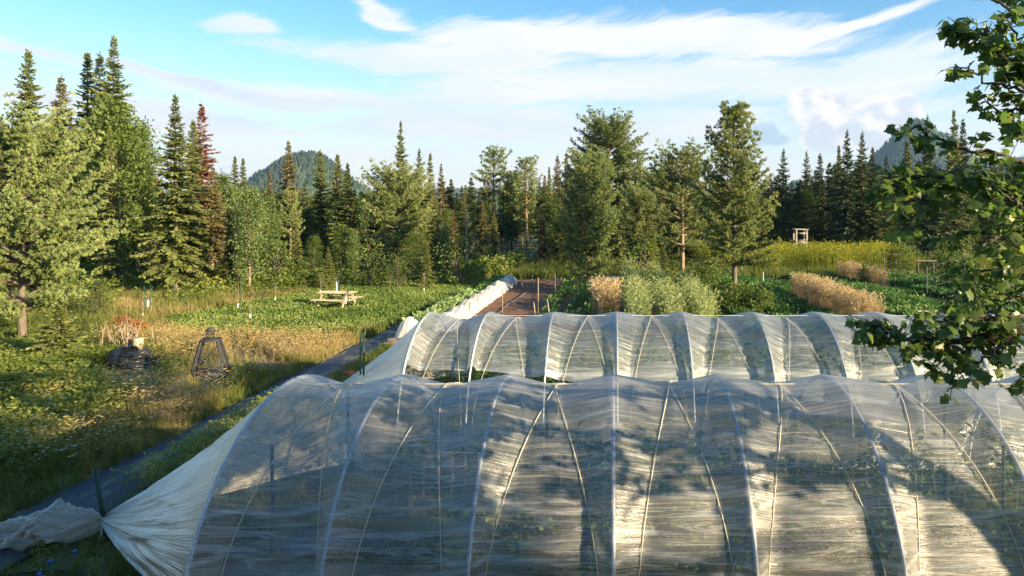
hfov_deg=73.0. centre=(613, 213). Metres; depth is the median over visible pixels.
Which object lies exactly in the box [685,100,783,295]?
pine tree
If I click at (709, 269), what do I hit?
bushy crop
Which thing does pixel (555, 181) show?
fir tree
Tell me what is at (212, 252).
fir tree
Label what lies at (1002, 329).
maple tree
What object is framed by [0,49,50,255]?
fir tree
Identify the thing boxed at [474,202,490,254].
fir tree
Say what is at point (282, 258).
shrub
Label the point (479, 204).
spruce tree
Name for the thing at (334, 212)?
leafy tree
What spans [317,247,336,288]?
young fir
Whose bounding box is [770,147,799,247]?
fir tree
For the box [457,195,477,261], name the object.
fir tree
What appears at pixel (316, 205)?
pine tree
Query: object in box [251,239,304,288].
young tree
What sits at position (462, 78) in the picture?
sky
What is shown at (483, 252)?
shrub
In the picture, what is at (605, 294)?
wheat
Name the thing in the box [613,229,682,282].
young tree
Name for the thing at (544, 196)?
leafy tree
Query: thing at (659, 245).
fir tree
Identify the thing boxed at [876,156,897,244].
fir tree
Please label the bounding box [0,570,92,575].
garden hose
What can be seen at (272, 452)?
trellis net
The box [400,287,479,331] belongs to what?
brassica row
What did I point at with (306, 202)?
fir tree
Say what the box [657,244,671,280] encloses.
young fir
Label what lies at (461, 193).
spruce tree
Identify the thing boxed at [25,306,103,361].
fir seedling
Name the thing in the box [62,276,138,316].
shrub
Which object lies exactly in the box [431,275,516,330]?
row cover
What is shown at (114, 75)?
fir tree
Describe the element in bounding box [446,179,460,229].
spruce tree
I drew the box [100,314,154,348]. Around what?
stick pile
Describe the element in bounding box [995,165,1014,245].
spruce tree
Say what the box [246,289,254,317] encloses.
staked sapling
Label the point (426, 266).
young fir
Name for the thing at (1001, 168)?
spruce tree
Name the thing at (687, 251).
fir tree
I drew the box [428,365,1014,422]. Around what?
tomato row
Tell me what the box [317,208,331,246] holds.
leafy tree
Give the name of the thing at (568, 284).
crop row
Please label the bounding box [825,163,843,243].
spruce tree
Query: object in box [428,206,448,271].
fir tree
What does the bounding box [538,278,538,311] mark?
garden stake
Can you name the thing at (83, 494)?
path
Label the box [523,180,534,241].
spruce tree
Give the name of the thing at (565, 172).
fir tree
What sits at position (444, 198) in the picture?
spruce tree
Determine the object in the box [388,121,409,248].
fir tree
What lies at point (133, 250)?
young tree
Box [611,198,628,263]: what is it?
fir tree
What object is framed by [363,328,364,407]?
fence post
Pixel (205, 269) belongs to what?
young fir
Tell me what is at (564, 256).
shrub
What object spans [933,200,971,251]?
leafy tree
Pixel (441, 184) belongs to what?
fir tree
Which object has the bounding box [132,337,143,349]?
bucket
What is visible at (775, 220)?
leafy tree
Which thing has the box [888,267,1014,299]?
crop row
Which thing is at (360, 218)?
leafy tree
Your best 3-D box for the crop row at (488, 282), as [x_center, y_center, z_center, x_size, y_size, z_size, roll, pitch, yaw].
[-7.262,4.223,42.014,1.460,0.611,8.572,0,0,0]
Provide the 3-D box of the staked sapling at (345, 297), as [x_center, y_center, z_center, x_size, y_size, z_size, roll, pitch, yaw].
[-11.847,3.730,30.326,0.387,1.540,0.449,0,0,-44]
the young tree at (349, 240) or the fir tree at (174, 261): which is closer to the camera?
the fir tree at (174, 261)
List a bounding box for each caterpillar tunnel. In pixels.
[0,374,1023,575]
[326,312,1023,442]
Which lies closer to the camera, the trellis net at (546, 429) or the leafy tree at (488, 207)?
the trellis net at (546, 429)
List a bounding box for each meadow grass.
[0,260,533,346]
[0,329,362,521]
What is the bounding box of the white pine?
[0,90,130,338]
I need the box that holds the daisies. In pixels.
[1,335,306,458]
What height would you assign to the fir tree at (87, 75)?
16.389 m
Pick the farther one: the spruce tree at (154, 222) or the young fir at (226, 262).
the spruce tree at (154, 222)
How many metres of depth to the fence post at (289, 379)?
13.58 m
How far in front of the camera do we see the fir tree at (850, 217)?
65.79 m
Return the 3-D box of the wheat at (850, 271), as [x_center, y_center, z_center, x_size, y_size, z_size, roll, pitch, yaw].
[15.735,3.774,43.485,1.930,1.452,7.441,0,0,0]
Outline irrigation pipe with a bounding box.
[254,314,409,391]
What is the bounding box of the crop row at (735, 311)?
[687,267,778,333]
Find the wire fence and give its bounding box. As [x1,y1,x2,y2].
[835,246,996,308]
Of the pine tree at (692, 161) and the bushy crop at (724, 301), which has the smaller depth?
the bushy crop at (724, 301)
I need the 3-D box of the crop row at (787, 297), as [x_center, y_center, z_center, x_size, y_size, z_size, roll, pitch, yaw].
[8.675,4.189,37.571,1.737,0.687,25.763,0,0,0]
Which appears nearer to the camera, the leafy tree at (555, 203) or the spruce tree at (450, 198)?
the leafy tree at (555, 203)
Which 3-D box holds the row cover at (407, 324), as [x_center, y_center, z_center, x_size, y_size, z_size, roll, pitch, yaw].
[-7.202,4.078,24.110,0.758,0.844,1.868,0,0,0]
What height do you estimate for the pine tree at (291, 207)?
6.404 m
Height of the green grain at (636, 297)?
1.626 m
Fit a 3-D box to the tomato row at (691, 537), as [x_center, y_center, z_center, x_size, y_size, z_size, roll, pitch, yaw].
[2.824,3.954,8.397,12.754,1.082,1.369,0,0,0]
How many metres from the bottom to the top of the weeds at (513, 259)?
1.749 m
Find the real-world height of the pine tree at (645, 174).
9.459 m
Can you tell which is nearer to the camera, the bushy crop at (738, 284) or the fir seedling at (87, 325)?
the fir seedling at (87, 325)
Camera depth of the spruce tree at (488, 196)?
93.26 m
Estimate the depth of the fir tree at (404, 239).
50.83 m
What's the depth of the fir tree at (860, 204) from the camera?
67.85 m
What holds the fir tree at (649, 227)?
on the ground at (284, 529)
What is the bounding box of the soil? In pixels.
[442,278,590,332]
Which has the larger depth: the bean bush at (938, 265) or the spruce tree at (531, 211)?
the spruce tree at (531, 211)
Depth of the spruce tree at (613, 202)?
71.19 m
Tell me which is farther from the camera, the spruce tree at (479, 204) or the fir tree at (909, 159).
the spruce tree at (479, 204)
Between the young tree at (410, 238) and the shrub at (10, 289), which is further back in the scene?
the young tree at (410, 238)
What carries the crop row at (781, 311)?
on the ground at (284, 529)
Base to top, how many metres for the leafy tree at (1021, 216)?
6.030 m
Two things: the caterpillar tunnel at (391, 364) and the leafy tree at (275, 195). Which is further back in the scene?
the leafy tree at (275, 195)
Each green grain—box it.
[615,257,655,333]
[641,260,694,333]
[672,269,722,332]
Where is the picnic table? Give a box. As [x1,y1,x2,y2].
[310,291,362,307]
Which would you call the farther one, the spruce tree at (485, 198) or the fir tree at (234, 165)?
the spruce tree at (485, 198)
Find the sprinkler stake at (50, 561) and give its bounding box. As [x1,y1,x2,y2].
[48,559,53,575]
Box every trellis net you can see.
[270,444,1023,575]
[347,392,1023,511]
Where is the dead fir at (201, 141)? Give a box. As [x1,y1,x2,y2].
[183,102,220,248]
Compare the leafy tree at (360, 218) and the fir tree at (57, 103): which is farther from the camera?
the leafy tree at (360, 218)
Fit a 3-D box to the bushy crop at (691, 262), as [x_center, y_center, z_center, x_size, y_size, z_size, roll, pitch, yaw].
[6.203,4.014,51.357,2.452,1.374,2.266,0,0,-9]
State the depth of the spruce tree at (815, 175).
90.19 m
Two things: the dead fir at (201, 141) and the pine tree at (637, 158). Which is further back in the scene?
the pine tree at (637, 158)
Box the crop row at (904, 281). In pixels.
[878,272,1023,313]
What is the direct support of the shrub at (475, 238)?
on the ground at (284, 529)
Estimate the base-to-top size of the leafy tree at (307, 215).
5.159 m
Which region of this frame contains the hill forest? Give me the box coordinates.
[239,117,1022,197]
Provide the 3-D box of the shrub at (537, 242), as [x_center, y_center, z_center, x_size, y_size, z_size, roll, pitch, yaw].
[-6.066,2.784,62.043,6.992,4.926,5.819,0,0,-29]
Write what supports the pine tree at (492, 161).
on the ground at (284, 529)
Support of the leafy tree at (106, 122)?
on the ground at (284, 529)
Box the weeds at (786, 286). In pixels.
[699,268,1022,334]
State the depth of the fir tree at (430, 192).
65.92 m
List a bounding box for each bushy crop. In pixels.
[668,259,691,270]
[672,267,694,276]
[676,273,719,289]
[678,258,708,267]
[691,264,725,279]
[706,274,724,289]
[709,288,747,314]
[712,277,757,301]
[717,283,771,310]
[721,278,753,291]
[729,284,788,313]
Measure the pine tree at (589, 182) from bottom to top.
8.517 m
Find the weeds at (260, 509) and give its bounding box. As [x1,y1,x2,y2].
[0,329,1021,575]
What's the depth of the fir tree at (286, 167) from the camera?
54.87 m
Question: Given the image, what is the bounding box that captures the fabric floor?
[278,528,1023,553]
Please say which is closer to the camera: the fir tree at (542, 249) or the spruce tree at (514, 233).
the fir tree at (542, 249)
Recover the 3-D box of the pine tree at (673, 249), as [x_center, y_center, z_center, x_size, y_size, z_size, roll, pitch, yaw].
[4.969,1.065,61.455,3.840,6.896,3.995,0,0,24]
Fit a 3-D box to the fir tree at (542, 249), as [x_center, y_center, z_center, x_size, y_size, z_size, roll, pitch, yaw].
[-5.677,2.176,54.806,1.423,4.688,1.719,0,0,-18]
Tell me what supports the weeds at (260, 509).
on the ground at (284, 529)
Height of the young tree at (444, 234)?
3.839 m
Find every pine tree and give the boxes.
[275,188,304,257]
[308,191,326,230]
[354,157,437,260]
[470,145,512,248]
[500,154,554,256]
[552,146,623,286]
[559,194,593,257]
[564,104,649,244]
[599,205,618,258]
[610,180,666,265]
[614,150,645,251]
[617,162,680,232]
[638,136,716,272]
[652,188,680,257]
[674,190,712,257]
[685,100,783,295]
[693,193,713,253]
[703,197,748,253]
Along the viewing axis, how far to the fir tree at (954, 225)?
57.80 m
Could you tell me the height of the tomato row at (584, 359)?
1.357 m
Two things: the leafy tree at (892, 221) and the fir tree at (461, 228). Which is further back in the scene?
the leafy tree at (892, 221)
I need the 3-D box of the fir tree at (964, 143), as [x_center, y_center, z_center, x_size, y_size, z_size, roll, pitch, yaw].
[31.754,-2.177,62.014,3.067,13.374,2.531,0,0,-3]
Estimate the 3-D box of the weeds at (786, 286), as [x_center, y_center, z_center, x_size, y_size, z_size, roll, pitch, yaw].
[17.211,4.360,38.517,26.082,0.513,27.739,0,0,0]
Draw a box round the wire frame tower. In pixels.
[190,327,231,378]
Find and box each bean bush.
[882,241,919,268]
[906,244,927,266]
[914,256,942,271]
[924,256,946,274]
[927,243,968,271]
[929,249,977,285]
[939,253,985,285]
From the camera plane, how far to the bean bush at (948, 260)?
39.71 m
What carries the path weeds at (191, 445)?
on the ground at (284, 529)
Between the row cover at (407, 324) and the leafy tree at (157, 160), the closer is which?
the row cover at (407, 324)
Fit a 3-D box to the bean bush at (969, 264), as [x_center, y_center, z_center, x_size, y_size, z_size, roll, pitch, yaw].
[19.902,3.547,38.628,2.773,2.642,3.001,0,0,-43]
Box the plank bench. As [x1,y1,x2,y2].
[914,260,936,273]
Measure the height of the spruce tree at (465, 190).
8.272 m
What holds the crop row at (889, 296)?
on the ground at (284, 529)
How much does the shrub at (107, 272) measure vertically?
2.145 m
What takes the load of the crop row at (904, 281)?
on the ground at (284, 529)
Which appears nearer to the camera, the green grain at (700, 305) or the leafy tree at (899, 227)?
the green grain at (700, 305)
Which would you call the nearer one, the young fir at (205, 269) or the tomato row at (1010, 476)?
the tomato row at (1010, 476)
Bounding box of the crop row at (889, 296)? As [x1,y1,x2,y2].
[792,268,981,332]
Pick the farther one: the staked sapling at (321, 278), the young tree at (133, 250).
the young tree at (133, 250)
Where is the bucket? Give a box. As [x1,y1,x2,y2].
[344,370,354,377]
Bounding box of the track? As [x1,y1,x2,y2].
[462,239,537,276]
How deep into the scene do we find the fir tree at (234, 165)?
74.95 m
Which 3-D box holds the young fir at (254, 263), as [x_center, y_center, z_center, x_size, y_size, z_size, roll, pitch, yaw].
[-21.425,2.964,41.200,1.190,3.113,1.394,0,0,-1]
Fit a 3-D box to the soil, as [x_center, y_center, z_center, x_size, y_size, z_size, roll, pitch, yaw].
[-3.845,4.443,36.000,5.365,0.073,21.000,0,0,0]
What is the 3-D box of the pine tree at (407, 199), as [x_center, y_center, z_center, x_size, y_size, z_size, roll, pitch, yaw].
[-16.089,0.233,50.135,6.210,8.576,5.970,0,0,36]
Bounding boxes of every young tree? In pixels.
[124,223,142,268]
[237,234,253,265]
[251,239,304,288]
[301,233,324,275]
[302,246,310,263]
[328,223,352,274]
[338,235,406,287]
[343,228,362,276]
[399,229,421,282]
[423,232,498,285]
[436,225,454,274]
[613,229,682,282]
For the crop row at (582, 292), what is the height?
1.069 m
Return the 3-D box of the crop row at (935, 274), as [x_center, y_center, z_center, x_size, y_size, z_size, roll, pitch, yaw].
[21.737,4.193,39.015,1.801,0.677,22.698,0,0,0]
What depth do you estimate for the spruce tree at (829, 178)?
73.48 m
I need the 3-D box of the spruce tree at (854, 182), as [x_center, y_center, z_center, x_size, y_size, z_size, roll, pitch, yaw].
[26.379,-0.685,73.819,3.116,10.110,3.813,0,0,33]
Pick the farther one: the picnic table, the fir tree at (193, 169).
the fir tree at (193, 169)
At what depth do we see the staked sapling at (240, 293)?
31.67 m
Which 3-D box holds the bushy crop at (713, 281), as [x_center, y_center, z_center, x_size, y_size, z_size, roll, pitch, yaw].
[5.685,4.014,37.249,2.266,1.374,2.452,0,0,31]
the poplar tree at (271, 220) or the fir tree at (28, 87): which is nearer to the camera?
the poplar tree at (271, 220)
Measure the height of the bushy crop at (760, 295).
1.585 m
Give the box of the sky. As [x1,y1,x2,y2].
[0,0,1023,192]
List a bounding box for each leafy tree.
[41,88,169,272]
[104,116,172,268]
[200,169,243,247]
[256,189,291,249]
[274,211,289,253]
[277,191,304,251]
[297,194,315,236]
[299,207,316,255]
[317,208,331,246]
[323,197,349,260]
[348,196,362,245]
[350,193,378,245]
[354,191,378,249]
[366,182,395,256]
[399,204,432,259]
[430,208,460,254]
[450,198,485,249]
[476,202,499,239]
[489,166,531,252]
[514,194,535,244]
[528,186,553,226]
[539,195,568,253]
[634,193,677,253]
[755,197,798,249]
[787,199,807,241]
[791,187,831,243]
[868,209,898,248]
[886,213,925,250]
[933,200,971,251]
[944,197,985,251]
[974,209,998,246]
[996,200,1023,246]
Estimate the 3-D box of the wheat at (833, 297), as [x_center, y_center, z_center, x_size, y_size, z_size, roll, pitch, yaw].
[10.115,3.778,32.181,1.986,1.443,11.142,0,0,0]
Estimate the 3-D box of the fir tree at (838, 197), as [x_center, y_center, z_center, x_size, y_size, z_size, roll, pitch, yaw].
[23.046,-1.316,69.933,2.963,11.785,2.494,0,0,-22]
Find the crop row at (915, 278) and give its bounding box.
[883,270,1020,304]
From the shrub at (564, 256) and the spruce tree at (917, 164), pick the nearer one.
the shrub at (564, 256)
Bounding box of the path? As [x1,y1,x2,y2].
[0,306,431,571]
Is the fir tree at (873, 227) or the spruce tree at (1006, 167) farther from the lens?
the spruce tree at (1006, 167)
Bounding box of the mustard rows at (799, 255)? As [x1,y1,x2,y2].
[688,238,924,270]
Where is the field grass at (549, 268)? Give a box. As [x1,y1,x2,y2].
[511,247,1023,279]
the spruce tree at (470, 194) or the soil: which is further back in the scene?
the spruce tree at (470, 194)
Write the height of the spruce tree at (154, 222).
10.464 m
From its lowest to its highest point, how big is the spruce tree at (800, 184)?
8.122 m
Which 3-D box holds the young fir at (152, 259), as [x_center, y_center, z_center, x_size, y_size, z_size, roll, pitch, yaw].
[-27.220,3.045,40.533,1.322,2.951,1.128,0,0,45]
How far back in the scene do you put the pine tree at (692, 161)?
44.68 m
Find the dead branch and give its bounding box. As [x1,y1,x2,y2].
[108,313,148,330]
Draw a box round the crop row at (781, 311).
[713,267,821,333]
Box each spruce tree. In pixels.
[133,145,162,249]
[437,181,450,210]
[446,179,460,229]
[454,192,460,225]
[459,186,464,200]
[460,185,469,205]
[465,177,477,226]
[469,194,491,238]
[481,183,491,231]
[482,183,492,239]
[495,192,504,243]
[499,179,514,247]
[503,192,517,249]
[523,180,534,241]
[530,182,547,245]
[542,176,547,195]
[549,181,567,248]
[608,180,626,247]
[615,180,626,243]
[756,176,777,244]
[774,176,787,237]
[787,182,811,245]
[788,181,795,199]
[794,178,812,241]
[810,171,820,241]
[816,162,837,246]
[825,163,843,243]
[841,162,870,238]
[850,185,866,242]
[877,167,883,181]
[908,160,924,249]
[965,157,997,245]
[992,165,1000,239]
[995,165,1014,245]
[996,161,1004,180]
[1012,157,1023,217]
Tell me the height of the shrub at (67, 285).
2.185 m
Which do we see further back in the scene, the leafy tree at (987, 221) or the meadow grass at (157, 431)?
the leafy tree at (987, 221)
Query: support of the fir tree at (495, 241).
on the ground at (284, 529)
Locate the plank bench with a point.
(925, 260)
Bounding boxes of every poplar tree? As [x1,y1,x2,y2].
[214,182,247,269]
[223,186,274,289]
[248,193,288,274]
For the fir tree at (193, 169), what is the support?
on the ground at (284, 529)
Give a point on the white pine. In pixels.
(29, 158)
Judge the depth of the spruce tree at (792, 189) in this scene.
113.81 m
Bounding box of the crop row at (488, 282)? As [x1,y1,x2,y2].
[475,273,512,290]
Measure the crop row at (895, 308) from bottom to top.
0.694 m
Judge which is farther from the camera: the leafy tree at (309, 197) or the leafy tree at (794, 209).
the leafy tree at (794, 209)
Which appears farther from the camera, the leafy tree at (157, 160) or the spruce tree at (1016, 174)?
the spruce tree at (1016, 174)
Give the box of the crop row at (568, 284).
[538,273,576,313]
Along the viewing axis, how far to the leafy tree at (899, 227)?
69.76 m
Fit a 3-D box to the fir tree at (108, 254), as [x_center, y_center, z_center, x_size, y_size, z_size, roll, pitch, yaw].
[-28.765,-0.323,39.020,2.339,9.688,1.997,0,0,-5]
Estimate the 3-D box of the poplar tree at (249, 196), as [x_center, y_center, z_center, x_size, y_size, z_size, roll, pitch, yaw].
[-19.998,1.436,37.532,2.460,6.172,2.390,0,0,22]
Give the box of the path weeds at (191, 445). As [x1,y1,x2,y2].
[109,379,314,492]
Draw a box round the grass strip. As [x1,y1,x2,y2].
[0,330,1022,575]
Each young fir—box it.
[143,241,159,285]
[196,249,214,284]
[212,224,242,286]
[252,243,264,279]
[289,227,304,270]
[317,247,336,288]
[373,224,389,276]
[415,244,437,287]
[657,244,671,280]
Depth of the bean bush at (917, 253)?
54.67 m
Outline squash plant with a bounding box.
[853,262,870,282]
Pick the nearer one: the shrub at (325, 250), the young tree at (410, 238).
the young tree at (410, 238)
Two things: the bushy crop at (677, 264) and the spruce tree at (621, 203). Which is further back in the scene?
the spruce tree at (621, 203)
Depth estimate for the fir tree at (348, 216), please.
49.87 m
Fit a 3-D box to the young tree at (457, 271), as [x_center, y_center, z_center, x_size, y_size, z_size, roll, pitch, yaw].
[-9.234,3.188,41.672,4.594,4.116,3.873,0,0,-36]
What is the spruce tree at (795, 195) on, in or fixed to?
on the ground at (284, 529)
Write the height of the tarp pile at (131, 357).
0.732 m
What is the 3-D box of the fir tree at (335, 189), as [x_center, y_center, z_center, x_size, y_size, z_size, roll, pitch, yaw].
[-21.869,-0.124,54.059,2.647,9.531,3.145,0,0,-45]
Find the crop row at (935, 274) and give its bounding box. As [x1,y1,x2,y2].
[908,269,1011,287]
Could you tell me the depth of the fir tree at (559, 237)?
59.16 m
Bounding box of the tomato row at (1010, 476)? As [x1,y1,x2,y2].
[377,418,1023,519]
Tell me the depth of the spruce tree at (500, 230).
90.23 m
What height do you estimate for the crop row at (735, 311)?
0.637 m
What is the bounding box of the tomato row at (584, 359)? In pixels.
[443,340,1023,403]
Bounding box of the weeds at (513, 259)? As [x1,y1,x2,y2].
[0,249,529,326]
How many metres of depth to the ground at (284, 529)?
10.52 m
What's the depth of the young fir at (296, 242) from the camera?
44.85 m
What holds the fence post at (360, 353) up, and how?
on the ground at (284, 529)
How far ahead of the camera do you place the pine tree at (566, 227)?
56.62 m
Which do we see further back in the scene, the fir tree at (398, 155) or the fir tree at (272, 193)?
the fir tree at (398, 155)
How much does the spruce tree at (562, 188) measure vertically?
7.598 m
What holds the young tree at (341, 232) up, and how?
on the ground at (284, 529)
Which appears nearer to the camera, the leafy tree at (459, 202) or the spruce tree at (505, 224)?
the leafy tree at (459, 202)
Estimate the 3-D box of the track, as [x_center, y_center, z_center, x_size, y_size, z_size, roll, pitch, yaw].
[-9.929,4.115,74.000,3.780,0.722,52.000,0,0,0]
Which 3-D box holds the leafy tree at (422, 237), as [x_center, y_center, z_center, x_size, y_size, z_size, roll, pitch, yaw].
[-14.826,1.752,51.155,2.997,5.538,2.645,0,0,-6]
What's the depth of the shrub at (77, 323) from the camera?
24.06 m
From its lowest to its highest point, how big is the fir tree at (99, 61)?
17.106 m
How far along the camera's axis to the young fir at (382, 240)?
45.53 m
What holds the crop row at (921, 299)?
on the ground at (284, 529)
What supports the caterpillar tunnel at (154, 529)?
on the ground at (284, 529)
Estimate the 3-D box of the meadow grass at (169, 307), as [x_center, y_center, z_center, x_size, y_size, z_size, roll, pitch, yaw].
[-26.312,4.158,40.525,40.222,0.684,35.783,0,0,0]
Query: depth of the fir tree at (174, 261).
36.56 m
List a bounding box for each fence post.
[92,469,110,541]
[288,376,297,437]
[360,332,361,404]
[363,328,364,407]
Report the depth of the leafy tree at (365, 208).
57.41 m
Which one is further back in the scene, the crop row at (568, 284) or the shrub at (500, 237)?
the shrub at (500, 237)
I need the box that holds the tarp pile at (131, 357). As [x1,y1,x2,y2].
[102,346,153,369]
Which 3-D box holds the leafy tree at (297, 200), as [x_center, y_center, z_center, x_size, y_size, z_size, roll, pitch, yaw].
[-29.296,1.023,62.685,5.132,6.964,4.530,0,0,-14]
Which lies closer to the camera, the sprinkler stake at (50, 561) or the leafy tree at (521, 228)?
the sprinkler stake at (50, 561)
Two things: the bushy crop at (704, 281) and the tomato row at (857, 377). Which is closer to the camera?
the tomato row at (857, 377)
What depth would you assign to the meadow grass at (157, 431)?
14.50 m
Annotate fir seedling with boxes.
[24,327,62,352]
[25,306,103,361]
[73,319,103,344]
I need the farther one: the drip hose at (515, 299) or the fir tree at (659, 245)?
the fir tree at (659, 245)
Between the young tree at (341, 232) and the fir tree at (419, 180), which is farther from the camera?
the fir tree at (419, 180)
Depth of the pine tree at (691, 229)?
59.47 m
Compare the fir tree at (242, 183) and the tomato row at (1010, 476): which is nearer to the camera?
the tomato row at (1010, 476)
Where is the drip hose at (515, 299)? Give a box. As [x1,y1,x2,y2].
[486,281,537,326]
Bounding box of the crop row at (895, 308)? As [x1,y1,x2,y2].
[777,267,923,319]
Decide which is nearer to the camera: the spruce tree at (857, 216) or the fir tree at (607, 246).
the fir tree at (607, 246)
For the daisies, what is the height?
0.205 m
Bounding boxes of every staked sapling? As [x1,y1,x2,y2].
[140,285,146,314]
[145,284,152,313]
[237,277,240,307]
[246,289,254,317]
[270,275,279,300]
[314,267,326,290]
[342,289,350,309]
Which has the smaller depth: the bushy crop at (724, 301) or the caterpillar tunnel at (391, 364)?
the caterpillar tunnel at (391, 364)
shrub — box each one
[0,271,64,310]
[28,314,49,323]
[31,277,99,310]
[51,314,93,331]
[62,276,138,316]
[88,226,191,282]
[88,261,130,278]
[263,244,299,266]
[318,244,335,258]
[332,248,359,266]
[375,252,419,287]
[418,249,433,266]
[468,223,489,251]
[468,236,498,265]
[498,235,505,247]
[513,218,565,260]
[551,246,571,262]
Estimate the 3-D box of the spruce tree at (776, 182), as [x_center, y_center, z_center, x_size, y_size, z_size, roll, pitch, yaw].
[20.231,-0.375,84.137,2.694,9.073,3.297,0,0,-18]
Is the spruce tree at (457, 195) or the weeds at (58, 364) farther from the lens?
the spruce tree at (457, 195)
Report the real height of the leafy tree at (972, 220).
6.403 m
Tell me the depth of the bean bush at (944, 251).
47.88 m
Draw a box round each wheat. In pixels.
[588,273,624,316]
[789,271,886,320]
[834,259,891,286]
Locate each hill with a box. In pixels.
[246,157,365,201]
[367,188,536,213]
[867,120,989,176]
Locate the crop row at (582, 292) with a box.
[562,276,597,320]
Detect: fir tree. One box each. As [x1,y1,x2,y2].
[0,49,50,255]
[26,72,95,246]
[69,50,108,266]
[70,36,162,261]
[77,53,128,197]
[87,126,132,285]
[129,91,218,292]
[167,119,213,276]
[195,167,233,275]
[230,156,239,190]
[237,158,249,200]
[262,189,283,248]
[264,171,276,198]
[275,138,307,253]
[297,182,315,254]
[305,150,333,259]
[325,154,350,249]
[328,163,367,265]
[363,193,387,263]
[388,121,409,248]
[394,212,417,261]
[413,148,431,251]
[421,153,435,251]
[422,188,441,252]
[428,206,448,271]
[430,163,451,232]
[446,210,463,267]
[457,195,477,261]
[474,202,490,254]
[487,212,503,259]
[534,213,549,263]
[538,167,553,252]
[549,188,566,260]
[550,152,562,221]
[561,153,572,197]
[599,216,614,258]
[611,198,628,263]
[639,199,659,268]
[654,222,662,259]
[676,194,696,258]
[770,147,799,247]
[801,151,814,242]
[807,154,830,244]
[823,146,845,244]
[825,129,869,247]
[843,131,882,246]
[857,147,886,249]
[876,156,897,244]
[892,140,921,256]
[905,116,947,258]
[933,110,972,256]
[945,119,977,256]
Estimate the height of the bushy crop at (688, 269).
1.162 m
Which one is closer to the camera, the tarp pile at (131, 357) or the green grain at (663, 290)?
the tarp pile at (131, 357)
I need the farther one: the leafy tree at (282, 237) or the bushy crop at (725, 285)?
the leafy tree at (282, 237)
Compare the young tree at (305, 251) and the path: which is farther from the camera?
the young tree at (305, 251)
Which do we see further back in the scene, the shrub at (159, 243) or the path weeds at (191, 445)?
the shrub at (159, 243)
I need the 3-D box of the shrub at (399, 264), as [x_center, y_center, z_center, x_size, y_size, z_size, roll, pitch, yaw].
[-12.732,3.484,39.946,2.814,2.834,2.630,0,0,-2]
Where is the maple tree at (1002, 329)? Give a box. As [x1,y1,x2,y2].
[845,0,1023,406]
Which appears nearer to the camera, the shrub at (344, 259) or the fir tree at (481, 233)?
the shrub at (344, 259)
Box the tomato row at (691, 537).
[315,480,1023,575]
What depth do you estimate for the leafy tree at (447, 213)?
53.45 m
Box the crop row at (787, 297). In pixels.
[723,267,859,333]
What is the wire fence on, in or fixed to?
on the ground at (284, 529)
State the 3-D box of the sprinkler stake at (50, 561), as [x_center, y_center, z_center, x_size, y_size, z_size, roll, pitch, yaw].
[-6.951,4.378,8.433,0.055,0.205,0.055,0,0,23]
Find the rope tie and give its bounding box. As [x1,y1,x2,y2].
[98,516,102,545]
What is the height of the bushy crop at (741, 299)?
1.585 m
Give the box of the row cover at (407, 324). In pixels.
[395,317,423,337]
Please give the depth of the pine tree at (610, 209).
60.23 m
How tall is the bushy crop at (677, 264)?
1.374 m
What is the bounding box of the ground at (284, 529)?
[0,215,1023,575]
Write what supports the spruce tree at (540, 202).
on the ground at (284, 529)
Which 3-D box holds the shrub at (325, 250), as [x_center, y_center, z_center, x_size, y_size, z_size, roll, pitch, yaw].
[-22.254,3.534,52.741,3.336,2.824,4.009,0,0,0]
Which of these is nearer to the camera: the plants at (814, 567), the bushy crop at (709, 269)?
the plants at (814, 567)
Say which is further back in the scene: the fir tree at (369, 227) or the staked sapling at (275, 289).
the fir tree at (369, 227)
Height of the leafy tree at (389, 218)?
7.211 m
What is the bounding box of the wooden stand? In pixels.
[792,229,808,247]
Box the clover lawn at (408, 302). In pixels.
[155,276,483,340]
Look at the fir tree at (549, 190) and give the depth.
67.88 m
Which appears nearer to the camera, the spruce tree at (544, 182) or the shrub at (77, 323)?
the shrub at (77, 323)
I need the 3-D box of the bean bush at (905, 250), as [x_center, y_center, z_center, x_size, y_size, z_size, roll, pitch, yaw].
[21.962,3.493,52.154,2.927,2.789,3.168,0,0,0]
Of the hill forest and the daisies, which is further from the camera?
the hill forest
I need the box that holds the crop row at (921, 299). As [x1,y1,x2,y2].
[814,269,968,313]
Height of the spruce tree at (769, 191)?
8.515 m
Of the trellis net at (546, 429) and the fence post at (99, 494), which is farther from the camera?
the trellis net at (546, 429)
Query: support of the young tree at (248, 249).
on the ground at (284, 529)
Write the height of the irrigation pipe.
0.043 m
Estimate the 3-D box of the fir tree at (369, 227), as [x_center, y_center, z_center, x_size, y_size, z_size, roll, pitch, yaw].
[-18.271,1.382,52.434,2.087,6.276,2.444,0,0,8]
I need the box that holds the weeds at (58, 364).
[0,325,341,506]
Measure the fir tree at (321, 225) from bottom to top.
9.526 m
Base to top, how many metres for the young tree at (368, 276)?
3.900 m
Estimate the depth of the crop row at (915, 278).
41.62 m
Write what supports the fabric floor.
on the ground at (284, 529)

